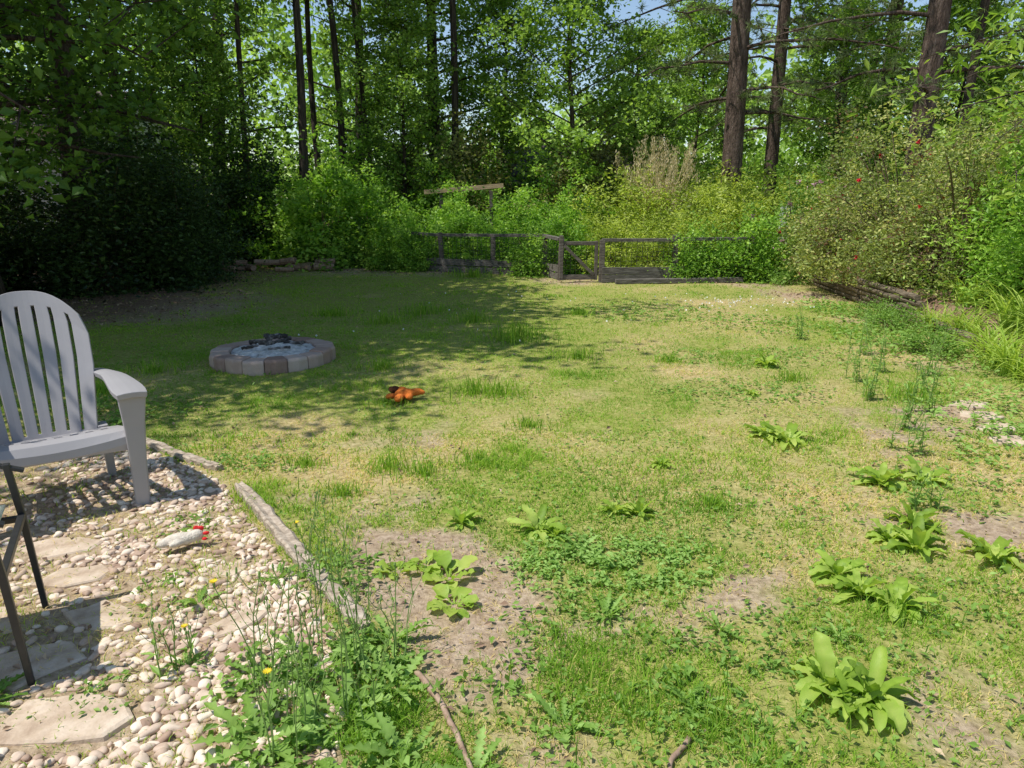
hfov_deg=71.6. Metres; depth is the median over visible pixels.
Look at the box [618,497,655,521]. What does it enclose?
dock weed
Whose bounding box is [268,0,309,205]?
slender tree
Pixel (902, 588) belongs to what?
dock weed
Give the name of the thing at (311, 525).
tall stem weed
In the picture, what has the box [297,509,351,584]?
tall stem weed
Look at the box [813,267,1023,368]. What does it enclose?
retaining wall
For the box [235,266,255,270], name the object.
firewood log
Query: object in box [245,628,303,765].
tall stem weed
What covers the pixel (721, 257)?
fence creeper
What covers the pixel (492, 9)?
young tree
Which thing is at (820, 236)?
rose bush
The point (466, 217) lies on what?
vine covered bush
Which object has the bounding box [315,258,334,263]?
firewood log
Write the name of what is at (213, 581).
tall stem weed
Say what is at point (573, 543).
dandelion plant
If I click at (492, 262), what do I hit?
garden fence
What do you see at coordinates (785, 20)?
pine tree
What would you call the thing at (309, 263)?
firewood log
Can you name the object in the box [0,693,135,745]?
flagstone
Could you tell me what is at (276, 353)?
fire pit
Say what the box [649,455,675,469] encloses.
dock weed
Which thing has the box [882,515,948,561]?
dock weed
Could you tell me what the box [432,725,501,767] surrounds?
dandelion plant
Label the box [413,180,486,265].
vine covered bush
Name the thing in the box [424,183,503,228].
lumber rack
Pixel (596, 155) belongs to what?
olive shrub
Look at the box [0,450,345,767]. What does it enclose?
gravel
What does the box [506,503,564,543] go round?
dock weed
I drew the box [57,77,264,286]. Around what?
dark evergreen shrub
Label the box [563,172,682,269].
tall weed bush
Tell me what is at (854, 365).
tall stem weed
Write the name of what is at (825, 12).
sweetgum tree
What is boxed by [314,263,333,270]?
firewood log
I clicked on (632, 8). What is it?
sky
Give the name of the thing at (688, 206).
tall weed bush
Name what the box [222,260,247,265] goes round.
firewood log
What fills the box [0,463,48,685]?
patio armchair
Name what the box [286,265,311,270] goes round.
firewood log
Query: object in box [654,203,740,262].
tall weed bush
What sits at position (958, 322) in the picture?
daylily clump
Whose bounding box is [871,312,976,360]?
creeping shrub
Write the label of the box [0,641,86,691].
flagstone
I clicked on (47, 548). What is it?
flagstone
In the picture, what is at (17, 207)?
dark evergreen shrub
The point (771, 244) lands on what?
fence creeper
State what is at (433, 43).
sweetgum tree
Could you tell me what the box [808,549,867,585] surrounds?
dock weed
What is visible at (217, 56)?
young tree
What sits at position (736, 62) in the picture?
pine tree
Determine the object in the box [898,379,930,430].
tall stem weed
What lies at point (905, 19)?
pine tree
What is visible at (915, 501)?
tall stem weed
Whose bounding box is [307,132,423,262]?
vine covered bush
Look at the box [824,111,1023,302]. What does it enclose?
rose bush
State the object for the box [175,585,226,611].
dandelion plant
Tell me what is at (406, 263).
fence creeper
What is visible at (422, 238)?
vine covered bush
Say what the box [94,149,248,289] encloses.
dark evergreen shrub
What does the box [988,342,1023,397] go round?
daylily clump
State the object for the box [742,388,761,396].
dock weed
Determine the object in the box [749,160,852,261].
tall weed bush
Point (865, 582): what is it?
dock weed
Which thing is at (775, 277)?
creeping shrub
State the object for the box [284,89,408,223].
dark evergreen shrub
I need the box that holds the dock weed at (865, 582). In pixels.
[815,568,889,603]
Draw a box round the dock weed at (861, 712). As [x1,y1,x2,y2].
[810,668,886,733]
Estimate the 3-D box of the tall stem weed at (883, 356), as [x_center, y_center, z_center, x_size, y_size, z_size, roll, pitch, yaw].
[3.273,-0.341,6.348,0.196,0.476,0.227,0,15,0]
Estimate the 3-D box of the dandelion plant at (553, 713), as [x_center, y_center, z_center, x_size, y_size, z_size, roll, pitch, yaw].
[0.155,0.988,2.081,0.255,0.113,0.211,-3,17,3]
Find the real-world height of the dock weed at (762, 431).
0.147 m
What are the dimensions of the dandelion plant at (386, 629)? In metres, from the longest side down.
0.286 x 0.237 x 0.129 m
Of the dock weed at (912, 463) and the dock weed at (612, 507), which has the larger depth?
the dock weed at (912, 463)
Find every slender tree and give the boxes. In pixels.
[0,275,6,294]
[46,0,104,288]
[233,0,281,194]
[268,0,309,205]
[269,0,338,217]
[310,0,372,178]
[327,0,367,165]
[421,0,458,186]
[953,0,989,181]
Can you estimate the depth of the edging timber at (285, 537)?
3.11 m
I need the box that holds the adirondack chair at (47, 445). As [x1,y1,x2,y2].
[0,291,150,504]
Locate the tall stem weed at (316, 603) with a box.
[285,539,329,667]
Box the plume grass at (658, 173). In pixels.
[613,135,699,229]
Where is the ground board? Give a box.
[615,277,743,283]
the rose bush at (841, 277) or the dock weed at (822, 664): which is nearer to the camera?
the dock weed at (822, 664)
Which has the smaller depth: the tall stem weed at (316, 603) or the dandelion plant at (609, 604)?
the tall stem weed at (316, 603)
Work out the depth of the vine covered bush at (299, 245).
15.95 m
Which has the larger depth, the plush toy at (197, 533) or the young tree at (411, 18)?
the young tree at (411, 18)
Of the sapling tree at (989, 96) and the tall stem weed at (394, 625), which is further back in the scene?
the sapling tree at (989, 96)
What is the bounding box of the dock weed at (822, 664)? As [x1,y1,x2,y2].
[786,631,887,710]
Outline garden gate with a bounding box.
[559,235,597,279]
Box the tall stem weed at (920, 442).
[883,408,932,454]
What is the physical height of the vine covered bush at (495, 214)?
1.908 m
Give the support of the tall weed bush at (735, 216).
on the ground at (758, 591)
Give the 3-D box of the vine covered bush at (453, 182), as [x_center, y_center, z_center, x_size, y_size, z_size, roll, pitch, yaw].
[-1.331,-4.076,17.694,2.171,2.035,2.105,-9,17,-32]
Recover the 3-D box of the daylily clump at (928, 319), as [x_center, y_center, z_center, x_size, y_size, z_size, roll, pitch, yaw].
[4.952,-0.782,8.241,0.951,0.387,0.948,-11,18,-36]
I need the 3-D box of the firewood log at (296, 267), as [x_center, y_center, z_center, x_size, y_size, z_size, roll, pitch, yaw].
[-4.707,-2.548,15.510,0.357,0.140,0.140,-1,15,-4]
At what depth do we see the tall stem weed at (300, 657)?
2.02 m
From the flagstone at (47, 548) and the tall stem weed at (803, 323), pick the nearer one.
the flagstone at (47, 548)
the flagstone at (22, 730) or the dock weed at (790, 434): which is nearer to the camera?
the flagstone at (22, 730)
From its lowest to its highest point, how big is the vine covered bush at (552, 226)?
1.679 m
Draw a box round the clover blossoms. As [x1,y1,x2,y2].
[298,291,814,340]
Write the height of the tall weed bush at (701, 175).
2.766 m
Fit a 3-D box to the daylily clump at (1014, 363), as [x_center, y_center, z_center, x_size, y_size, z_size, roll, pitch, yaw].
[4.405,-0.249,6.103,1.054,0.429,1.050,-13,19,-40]
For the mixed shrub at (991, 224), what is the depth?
8.74 m
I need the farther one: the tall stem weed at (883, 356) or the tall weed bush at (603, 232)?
the tall weed bush at (603, 232)
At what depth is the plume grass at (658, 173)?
16.06 m
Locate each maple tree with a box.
[0,0,196,195]
[0,0,239,227]
[0,0,281,325]
[0,0,312,192]
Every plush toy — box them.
[156,525,209,547]
[385,386,424,401]
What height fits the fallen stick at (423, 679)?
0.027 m
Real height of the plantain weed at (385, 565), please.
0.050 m
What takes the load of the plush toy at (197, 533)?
on the ground at (758, 591)
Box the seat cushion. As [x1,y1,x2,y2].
[0,504,5,519]
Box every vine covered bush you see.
[220,169,312,265]
[236,124,398,271]
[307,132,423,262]
[320,160,423,268]
[356,191,427,271]
[384,212,437,271]
[396,160,474,231]
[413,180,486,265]
[418,178,495,238]
[423,182,503,265]
[445,151,534,223]
[457,210,514,267]
[469,187,519,229]
[484,188,548,267]
[488,161,586,243]
[530,192,607,273]
[536,172,624,262]
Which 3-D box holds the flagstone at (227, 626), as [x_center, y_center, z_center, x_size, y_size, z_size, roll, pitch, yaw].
[-1.006,0.886,2.616,0.235,0.043,0.131,-14,20,-32]
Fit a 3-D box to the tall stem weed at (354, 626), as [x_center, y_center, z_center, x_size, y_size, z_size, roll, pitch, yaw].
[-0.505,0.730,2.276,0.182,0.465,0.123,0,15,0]
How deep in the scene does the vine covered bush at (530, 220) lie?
15.52 m
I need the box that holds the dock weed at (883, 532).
[864,518,909,554]
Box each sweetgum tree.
[0,0,124,124]
[106,0,322,197]
[243,0,459,171]
[312,0,558,201]
[764,0,950,180]
[916,0,1023,127]
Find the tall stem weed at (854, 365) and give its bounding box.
[841,328,866,382]
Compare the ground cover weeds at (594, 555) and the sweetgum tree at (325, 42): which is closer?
the ground cover weeds at (594, 555)
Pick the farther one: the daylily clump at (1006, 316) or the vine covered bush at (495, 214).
the vine covered bush at (495, 214)
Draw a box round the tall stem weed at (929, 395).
[905,362,937,412]
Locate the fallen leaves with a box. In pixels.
[0,265,1020,767]
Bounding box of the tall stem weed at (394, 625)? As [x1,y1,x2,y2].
[365,556,427,663]
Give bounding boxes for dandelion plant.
[0,672,30,704]
[162,646,209,681]
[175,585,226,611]
[191,680,311,767]
[220,645,289,694]
[235,655,332,715]
[255,560,301,585]
[268,684,354,767]
[281,660,397,740]
[290,629,375,687]
[331,642,425,683]
[342,711,437,767]
[350,614,433,656]
[371,651,436,704]
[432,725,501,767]
[525,688,606,748]
[556,534,602,556]
[582,590,631,622]
[659,681,727,731]
[696,610,744,643]
[818,622,862,649]
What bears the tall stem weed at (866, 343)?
on the ground at (758, 591)
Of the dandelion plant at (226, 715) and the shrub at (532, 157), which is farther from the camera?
the shrub at (532, 157)
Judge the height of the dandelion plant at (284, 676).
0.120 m
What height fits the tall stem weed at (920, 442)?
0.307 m
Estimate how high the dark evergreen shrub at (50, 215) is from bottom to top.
3.214 m
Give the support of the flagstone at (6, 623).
on the ground at (758, 591)
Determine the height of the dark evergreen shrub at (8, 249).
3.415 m
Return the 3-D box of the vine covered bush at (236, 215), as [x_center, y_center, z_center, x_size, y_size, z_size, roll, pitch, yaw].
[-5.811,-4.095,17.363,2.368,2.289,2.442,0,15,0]
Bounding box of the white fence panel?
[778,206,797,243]
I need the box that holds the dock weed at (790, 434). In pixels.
[760,422,813,449]
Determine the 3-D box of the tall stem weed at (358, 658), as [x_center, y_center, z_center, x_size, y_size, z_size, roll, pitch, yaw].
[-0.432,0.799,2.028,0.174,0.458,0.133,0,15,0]
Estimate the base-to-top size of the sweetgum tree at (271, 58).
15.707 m
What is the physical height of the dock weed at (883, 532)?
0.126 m
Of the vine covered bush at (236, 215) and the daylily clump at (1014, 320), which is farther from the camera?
the vine covered bush at (236, 215)
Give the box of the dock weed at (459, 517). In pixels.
[442,506,483,530]
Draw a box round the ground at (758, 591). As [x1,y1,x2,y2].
[0,263,1023,767]
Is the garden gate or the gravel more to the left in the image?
the gravel
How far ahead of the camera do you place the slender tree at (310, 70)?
20.02 m
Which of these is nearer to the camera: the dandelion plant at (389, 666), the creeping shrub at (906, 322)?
the dandelion plant at (389, 666)
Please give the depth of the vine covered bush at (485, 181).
18.56 m
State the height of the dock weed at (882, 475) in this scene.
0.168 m
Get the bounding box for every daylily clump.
[901,298,976,332]
[910,296,997,340]
[924,309,1023,369]
[934,271,1008,306]
[946,306,1023,354]
[956,276,1023,333]
[961,325,1023,380]
[969,279,1023,314]
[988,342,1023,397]
[993,306,1023,340]
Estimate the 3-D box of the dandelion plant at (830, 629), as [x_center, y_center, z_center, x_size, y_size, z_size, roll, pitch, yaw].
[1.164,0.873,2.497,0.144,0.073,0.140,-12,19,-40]
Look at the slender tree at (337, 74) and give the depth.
18.79 m
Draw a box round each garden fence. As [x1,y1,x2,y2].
[398,231,563,280]
[598,235,755,282]
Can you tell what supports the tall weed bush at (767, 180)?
on the ground at (758, 591)
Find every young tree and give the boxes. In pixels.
[125,0,280,219]
[311,0,483,216]
[429,0,579,196]
[458,0,696,207]
[564,13,706,192]
[629,0,776,210]
[755,0,918,205]
[864,0,1023,184]
[963,17,1023,154]
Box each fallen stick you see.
[414,669,473,767]
[667,736,691,767]
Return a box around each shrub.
[0,92,233,302]
[0,119,60,266]
[0,162,51,292]
[21,122,238,264]
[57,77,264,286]
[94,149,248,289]
[180,110,279,253]
[182,112,298,265]
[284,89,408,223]
[367,127,441,220]
[379,97,505,199]
[413,103,559,215]
[496,145,638,203]
[508,139,616,237]
[556,103,639,222]
[754,258,813,286]
[844,293,905,319]
[850,296,932,334]
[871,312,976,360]
[897,128,1023,307]
[929,170,1023,313]
[934,137,1022,206]
[940,142,1023,227]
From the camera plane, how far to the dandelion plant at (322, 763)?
2.02 m
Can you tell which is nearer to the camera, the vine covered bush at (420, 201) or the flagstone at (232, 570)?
the flagstone at (232, 570)
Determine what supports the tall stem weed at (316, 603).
on the ground at (758, 591)
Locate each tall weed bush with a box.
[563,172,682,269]
[563,210,648,274]
[586,153,688,249]
[611,210,703,274]
[615,155,764,222]
[628,176,740,258]
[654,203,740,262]
[678,168,776,248]
[703,158,831,241]
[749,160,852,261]
[762,163,828,235]
[815,160,898,213]
[824,165,945,222]
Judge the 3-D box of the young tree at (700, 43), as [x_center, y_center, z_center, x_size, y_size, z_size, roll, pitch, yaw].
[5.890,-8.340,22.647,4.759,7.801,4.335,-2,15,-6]
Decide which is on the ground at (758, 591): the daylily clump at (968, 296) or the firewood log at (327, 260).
the daylily clump at (968, 296)
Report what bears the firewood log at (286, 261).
on the firewood log at (308, 267)
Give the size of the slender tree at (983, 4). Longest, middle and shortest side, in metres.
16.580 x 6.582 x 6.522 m
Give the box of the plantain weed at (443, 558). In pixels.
[420,550,477,588]
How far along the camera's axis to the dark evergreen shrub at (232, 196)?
16.91 m
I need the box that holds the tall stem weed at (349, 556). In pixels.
[315,518,381,614]
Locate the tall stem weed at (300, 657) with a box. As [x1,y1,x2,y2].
[268,563,329,757]
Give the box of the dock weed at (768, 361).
[754,351,781,368]
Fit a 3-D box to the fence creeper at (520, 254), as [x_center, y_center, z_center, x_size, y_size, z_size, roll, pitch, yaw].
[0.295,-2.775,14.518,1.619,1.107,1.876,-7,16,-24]
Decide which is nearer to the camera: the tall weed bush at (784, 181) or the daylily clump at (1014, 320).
the daylily clump at (1014, 320)
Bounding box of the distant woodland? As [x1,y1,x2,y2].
[0,0,1023,213]
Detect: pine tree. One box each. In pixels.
[584,0,926,221]
[685,0,883,199]
[744,0,1023,197]
[794,0,975,180]
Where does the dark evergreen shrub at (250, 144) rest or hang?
on the ground at (758, 591)
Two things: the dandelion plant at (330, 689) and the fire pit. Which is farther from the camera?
the fire pit
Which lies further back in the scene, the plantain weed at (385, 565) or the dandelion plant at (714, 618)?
the plantain weed at (385, 565)
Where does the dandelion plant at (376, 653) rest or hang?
on the ground at (758, 591)
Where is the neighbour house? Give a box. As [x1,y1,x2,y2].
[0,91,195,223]
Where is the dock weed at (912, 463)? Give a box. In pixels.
[894,455,953,488]
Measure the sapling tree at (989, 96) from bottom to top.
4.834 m
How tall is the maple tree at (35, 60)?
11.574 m
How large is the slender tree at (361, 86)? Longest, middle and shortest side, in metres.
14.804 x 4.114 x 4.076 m
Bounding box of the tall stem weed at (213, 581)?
[205,567,287,709]
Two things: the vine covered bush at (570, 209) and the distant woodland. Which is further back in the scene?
the distant woodland
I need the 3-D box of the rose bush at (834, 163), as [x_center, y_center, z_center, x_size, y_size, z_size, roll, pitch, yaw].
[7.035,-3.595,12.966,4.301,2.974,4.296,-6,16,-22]
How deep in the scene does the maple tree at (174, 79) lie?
16.46 m
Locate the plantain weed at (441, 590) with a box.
[426,583,478,618]
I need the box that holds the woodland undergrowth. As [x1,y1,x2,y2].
[181,153,947,226]
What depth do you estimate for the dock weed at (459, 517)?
3.38 m
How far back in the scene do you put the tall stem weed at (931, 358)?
6.21 m
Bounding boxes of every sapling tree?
[846,0,1023,225]
[928,11,1023,167]
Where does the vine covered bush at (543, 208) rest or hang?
on the ground at (758, 591)
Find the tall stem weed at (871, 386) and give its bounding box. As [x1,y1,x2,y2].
[860,346,888,400]
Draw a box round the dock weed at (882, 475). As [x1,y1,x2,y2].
[846,462,908,492]
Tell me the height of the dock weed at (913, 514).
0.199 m
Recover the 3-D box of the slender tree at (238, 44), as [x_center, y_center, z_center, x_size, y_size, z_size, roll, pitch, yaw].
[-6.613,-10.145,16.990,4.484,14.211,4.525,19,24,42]
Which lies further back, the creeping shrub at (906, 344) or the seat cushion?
the creeping shrub at (906, 344)
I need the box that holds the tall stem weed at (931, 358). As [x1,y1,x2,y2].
[924,324,952,376]
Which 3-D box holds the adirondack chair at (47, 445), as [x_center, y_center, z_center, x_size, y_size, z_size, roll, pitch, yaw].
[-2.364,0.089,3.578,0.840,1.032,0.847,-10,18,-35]
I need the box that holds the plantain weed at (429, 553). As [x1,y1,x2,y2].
[409,549,440,573]
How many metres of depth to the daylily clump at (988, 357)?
6.57 m
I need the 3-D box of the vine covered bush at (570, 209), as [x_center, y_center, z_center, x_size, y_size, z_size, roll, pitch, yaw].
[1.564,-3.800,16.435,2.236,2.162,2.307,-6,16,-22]
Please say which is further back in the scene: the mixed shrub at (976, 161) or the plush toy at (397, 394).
the mixed shrub at (976, 161)
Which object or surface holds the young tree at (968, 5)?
on the ground at (758, 591)
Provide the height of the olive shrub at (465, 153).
3.922 m
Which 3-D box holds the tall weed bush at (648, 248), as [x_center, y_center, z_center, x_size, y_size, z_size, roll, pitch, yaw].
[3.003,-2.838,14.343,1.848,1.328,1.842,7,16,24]
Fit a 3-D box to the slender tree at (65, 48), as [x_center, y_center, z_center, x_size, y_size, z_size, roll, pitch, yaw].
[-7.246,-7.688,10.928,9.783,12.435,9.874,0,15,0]
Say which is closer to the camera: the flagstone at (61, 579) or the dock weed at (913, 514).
the flagstone at (61, 579)
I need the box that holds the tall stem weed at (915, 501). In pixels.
[904,469,953,511]
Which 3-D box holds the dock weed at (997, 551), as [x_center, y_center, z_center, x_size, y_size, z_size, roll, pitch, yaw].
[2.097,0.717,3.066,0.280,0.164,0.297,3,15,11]
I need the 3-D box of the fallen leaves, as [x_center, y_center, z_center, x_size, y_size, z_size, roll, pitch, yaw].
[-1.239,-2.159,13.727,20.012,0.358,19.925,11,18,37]
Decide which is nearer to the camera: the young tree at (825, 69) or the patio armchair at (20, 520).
the patio armchair at (20, 520)
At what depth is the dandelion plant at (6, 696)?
2.24 m
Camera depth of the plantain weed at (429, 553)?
3.01 m
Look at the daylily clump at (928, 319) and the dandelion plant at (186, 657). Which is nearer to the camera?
the dandelion plant at (186, 657)
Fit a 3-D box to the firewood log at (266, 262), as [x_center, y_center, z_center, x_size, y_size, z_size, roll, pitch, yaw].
[-5.349,-2.656,15.494,0.523,0.144,0.135,-4,15,-15]
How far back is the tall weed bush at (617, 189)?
16.69 m
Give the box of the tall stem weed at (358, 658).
[325,589,391,725]
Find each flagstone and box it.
[0,606,20,635]
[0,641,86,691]
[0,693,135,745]
[16,537,102,559]
[30,564,108,588]
[63,600,133,630]
[207,563,247,577]
[209,609,269,637]
[948,400,988,409]
[959,410,1004,421]
[976,422,1016,433]
[987,435,1023,447]
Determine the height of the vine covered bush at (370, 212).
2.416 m
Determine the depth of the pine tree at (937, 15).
14.59 m
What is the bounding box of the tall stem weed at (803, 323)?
[794,305,807,339]
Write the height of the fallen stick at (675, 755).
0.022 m
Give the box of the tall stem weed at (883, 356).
[864,320,889,372]
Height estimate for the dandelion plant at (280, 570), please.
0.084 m
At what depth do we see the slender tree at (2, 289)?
9.36 m
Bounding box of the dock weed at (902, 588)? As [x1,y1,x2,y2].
[865,575,939,627]
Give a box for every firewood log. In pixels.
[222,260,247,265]
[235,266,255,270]
[244,264,255,270]
[254,259,279,264]
[275,267,293,271]
[279,257,296,264]
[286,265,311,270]
[287,262,313,268]
[288,264,304,269]
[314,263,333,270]
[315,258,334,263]
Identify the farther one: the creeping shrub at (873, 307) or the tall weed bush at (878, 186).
the tall weed bush at (878, 186)
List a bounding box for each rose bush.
[769,93,1023,269]
[778,90,1023,291]
[790,197,900,277]
[820,203,938,286]
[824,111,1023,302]
[867,82,1023,249]
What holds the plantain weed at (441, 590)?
on the ground at (758, 591)
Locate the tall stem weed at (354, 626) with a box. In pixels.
[321,548,381,674]
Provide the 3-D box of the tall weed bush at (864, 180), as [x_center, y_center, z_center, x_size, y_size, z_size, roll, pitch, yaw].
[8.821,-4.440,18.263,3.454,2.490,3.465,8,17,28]
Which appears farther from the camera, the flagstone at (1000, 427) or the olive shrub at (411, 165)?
the olive shrub at (411, 165)
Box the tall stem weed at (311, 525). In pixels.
[293,489,335,561]
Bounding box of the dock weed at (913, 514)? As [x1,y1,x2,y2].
[882,498,945,534]
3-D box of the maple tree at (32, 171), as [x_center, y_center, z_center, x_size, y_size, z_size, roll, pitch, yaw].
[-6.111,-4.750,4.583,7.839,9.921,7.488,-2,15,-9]
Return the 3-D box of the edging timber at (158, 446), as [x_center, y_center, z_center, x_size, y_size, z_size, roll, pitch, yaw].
[-2.090,0.427,4.346,1.072,0.108,0.081,11,18,36]
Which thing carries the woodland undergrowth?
on the ground at (758, 591)
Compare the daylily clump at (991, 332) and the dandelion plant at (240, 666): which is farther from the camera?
the daylily clump at (991, 332)
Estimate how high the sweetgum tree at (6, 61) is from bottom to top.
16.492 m
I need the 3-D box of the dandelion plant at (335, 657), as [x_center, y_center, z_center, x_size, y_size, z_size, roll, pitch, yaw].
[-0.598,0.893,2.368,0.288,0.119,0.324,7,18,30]
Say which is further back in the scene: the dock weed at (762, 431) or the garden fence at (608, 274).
the garden fence at (608, 274)
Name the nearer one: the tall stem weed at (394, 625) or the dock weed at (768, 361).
the tall stem weed at (394, 625)
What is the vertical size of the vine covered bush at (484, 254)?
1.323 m
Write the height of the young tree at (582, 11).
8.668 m
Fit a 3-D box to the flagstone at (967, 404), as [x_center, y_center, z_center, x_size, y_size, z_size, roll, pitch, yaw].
[3.443,0.167,5.355,0.232,0.044,0.279,12,19,39]
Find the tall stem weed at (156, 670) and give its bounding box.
[137,592,205,677]
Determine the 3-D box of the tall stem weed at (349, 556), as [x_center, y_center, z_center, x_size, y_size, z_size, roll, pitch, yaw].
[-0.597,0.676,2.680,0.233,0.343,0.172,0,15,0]
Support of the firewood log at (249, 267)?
on the ground at (758, 591)
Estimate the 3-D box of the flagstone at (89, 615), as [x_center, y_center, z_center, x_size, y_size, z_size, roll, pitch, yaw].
[-1.533,0.882,2.664,0.260,0.054,0.197,12,19,39]
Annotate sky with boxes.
[4,0,1023,197]
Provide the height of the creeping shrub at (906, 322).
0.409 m
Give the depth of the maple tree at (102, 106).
8.56 m
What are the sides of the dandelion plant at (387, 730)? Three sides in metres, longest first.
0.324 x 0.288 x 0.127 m
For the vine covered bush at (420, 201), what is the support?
on the ground at (758, 591)
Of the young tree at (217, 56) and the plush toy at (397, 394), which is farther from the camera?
the young tree at (217, 56)
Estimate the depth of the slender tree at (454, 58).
18.78 m
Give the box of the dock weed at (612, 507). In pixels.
[595,499,632,517]
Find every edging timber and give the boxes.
[146,437,223,471]
[235,481,370,634]
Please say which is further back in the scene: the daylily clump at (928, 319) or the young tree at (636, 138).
the young tree at (636, 138)
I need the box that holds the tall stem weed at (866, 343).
[855,305,875,354]
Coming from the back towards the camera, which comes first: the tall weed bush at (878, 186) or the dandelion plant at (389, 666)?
the tall weed bush at (878, 186)
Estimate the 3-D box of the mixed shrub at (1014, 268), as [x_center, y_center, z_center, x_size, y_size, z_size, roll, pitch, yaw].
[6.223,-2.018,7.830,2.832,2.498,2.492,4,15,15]
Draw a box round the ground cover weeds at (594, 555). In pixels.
[2,295,1023,767]
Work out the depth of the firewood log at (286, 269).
15.21 m
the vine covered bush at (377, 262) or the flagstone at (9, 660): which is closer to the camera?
the flagstone at (9, 660)
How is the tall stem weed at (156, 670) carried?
on the ground at (758, 591)
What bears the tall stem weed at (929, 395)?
on the ground at (758, 591)
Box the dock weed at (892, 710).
[830,645,920,733]
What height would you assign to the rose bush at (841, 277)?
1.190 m
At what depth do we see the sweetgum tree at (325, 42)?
24.30 m
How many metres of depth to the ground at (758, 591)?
3.77 m
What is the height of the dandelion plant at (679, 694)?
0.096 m
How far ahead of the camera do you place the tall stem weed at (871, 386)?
5.48 m
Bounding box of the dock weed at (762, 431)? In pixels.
[743,420,782,442]
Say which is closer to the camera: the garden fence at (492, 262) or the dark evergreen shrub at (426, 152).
the garden fence at (492, 262)
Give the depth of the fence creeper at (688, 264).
13.27 m
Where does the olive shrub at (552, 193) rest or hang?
on the ground at (758, 591)
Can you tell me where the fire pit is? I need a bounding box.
[209,333,335,375]
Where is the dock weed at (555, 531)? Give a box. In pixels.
[533,522,570,542]
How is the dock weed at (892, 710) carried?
on the ground at (758, 591)
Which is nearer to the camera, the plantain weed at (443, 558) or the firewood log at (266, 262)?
the plantain weed at (443, 558)
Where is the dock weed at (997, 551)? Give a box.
[955,528,1023,574]
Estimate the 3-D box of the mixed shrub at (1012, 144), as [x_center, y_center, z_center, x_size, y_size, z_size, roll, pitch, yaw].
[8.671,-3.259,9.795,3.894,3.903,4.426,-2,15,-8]
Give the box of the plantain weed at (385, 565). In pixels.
[372,559,416,578]
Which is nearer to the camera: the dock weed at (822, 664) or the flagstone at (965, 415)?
the dock weed at (822, 664)
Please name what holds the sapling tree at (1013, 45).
on the ground at (758, 591)
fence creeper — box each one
[378,217,455,272]
[489,221,557,277]
[645,222,728,283]
[670,207,782,283]
[715,201,804,283]
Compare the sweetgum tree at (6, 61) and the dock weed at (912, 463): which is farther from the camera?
the sweetgum tree at (6, 61)
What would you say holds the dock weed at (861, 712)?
on the ground at (758, 591)
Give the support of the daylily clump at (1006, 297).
on the ground at (758, 591)
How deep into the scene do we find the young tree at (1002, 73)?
17.15 m
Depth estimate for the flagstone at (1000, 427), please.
4.77 m
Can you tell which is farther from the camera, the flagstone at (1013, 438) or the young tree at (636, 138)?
the young tree at (636, 138)
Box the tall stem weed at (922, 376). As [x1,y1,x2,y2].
[916,348,945,393]
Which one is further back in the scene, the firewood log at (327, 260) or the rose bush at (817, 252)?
the firewood log at (327, 260)
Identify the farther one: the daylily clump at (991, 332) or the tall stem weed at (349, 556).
the daylily clump at (991, 332)
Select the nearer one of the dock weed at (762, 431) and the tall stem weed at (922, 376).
the dock weed at (762, 431)
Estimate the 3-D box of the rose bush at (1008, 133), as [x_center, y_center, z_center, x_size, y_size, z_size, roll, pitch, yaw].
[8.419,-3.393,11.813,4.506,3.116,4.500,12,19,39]
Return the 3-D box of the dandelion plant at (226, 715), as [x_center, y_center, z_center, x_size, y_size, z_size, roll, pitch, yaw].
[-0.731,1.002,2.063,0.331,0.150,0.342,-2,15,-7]
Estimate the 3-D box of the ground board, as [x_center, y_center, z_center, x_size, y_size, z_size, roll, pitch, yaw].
[3.100,-1.913,13.140,2.409,0.100,0.090,-1,15,-5]
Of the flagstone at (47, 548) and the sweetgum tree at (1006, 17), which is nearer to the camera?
the flagstone at (47, 548)
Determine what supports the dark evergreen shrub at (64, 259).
on the ground at (758, 591)

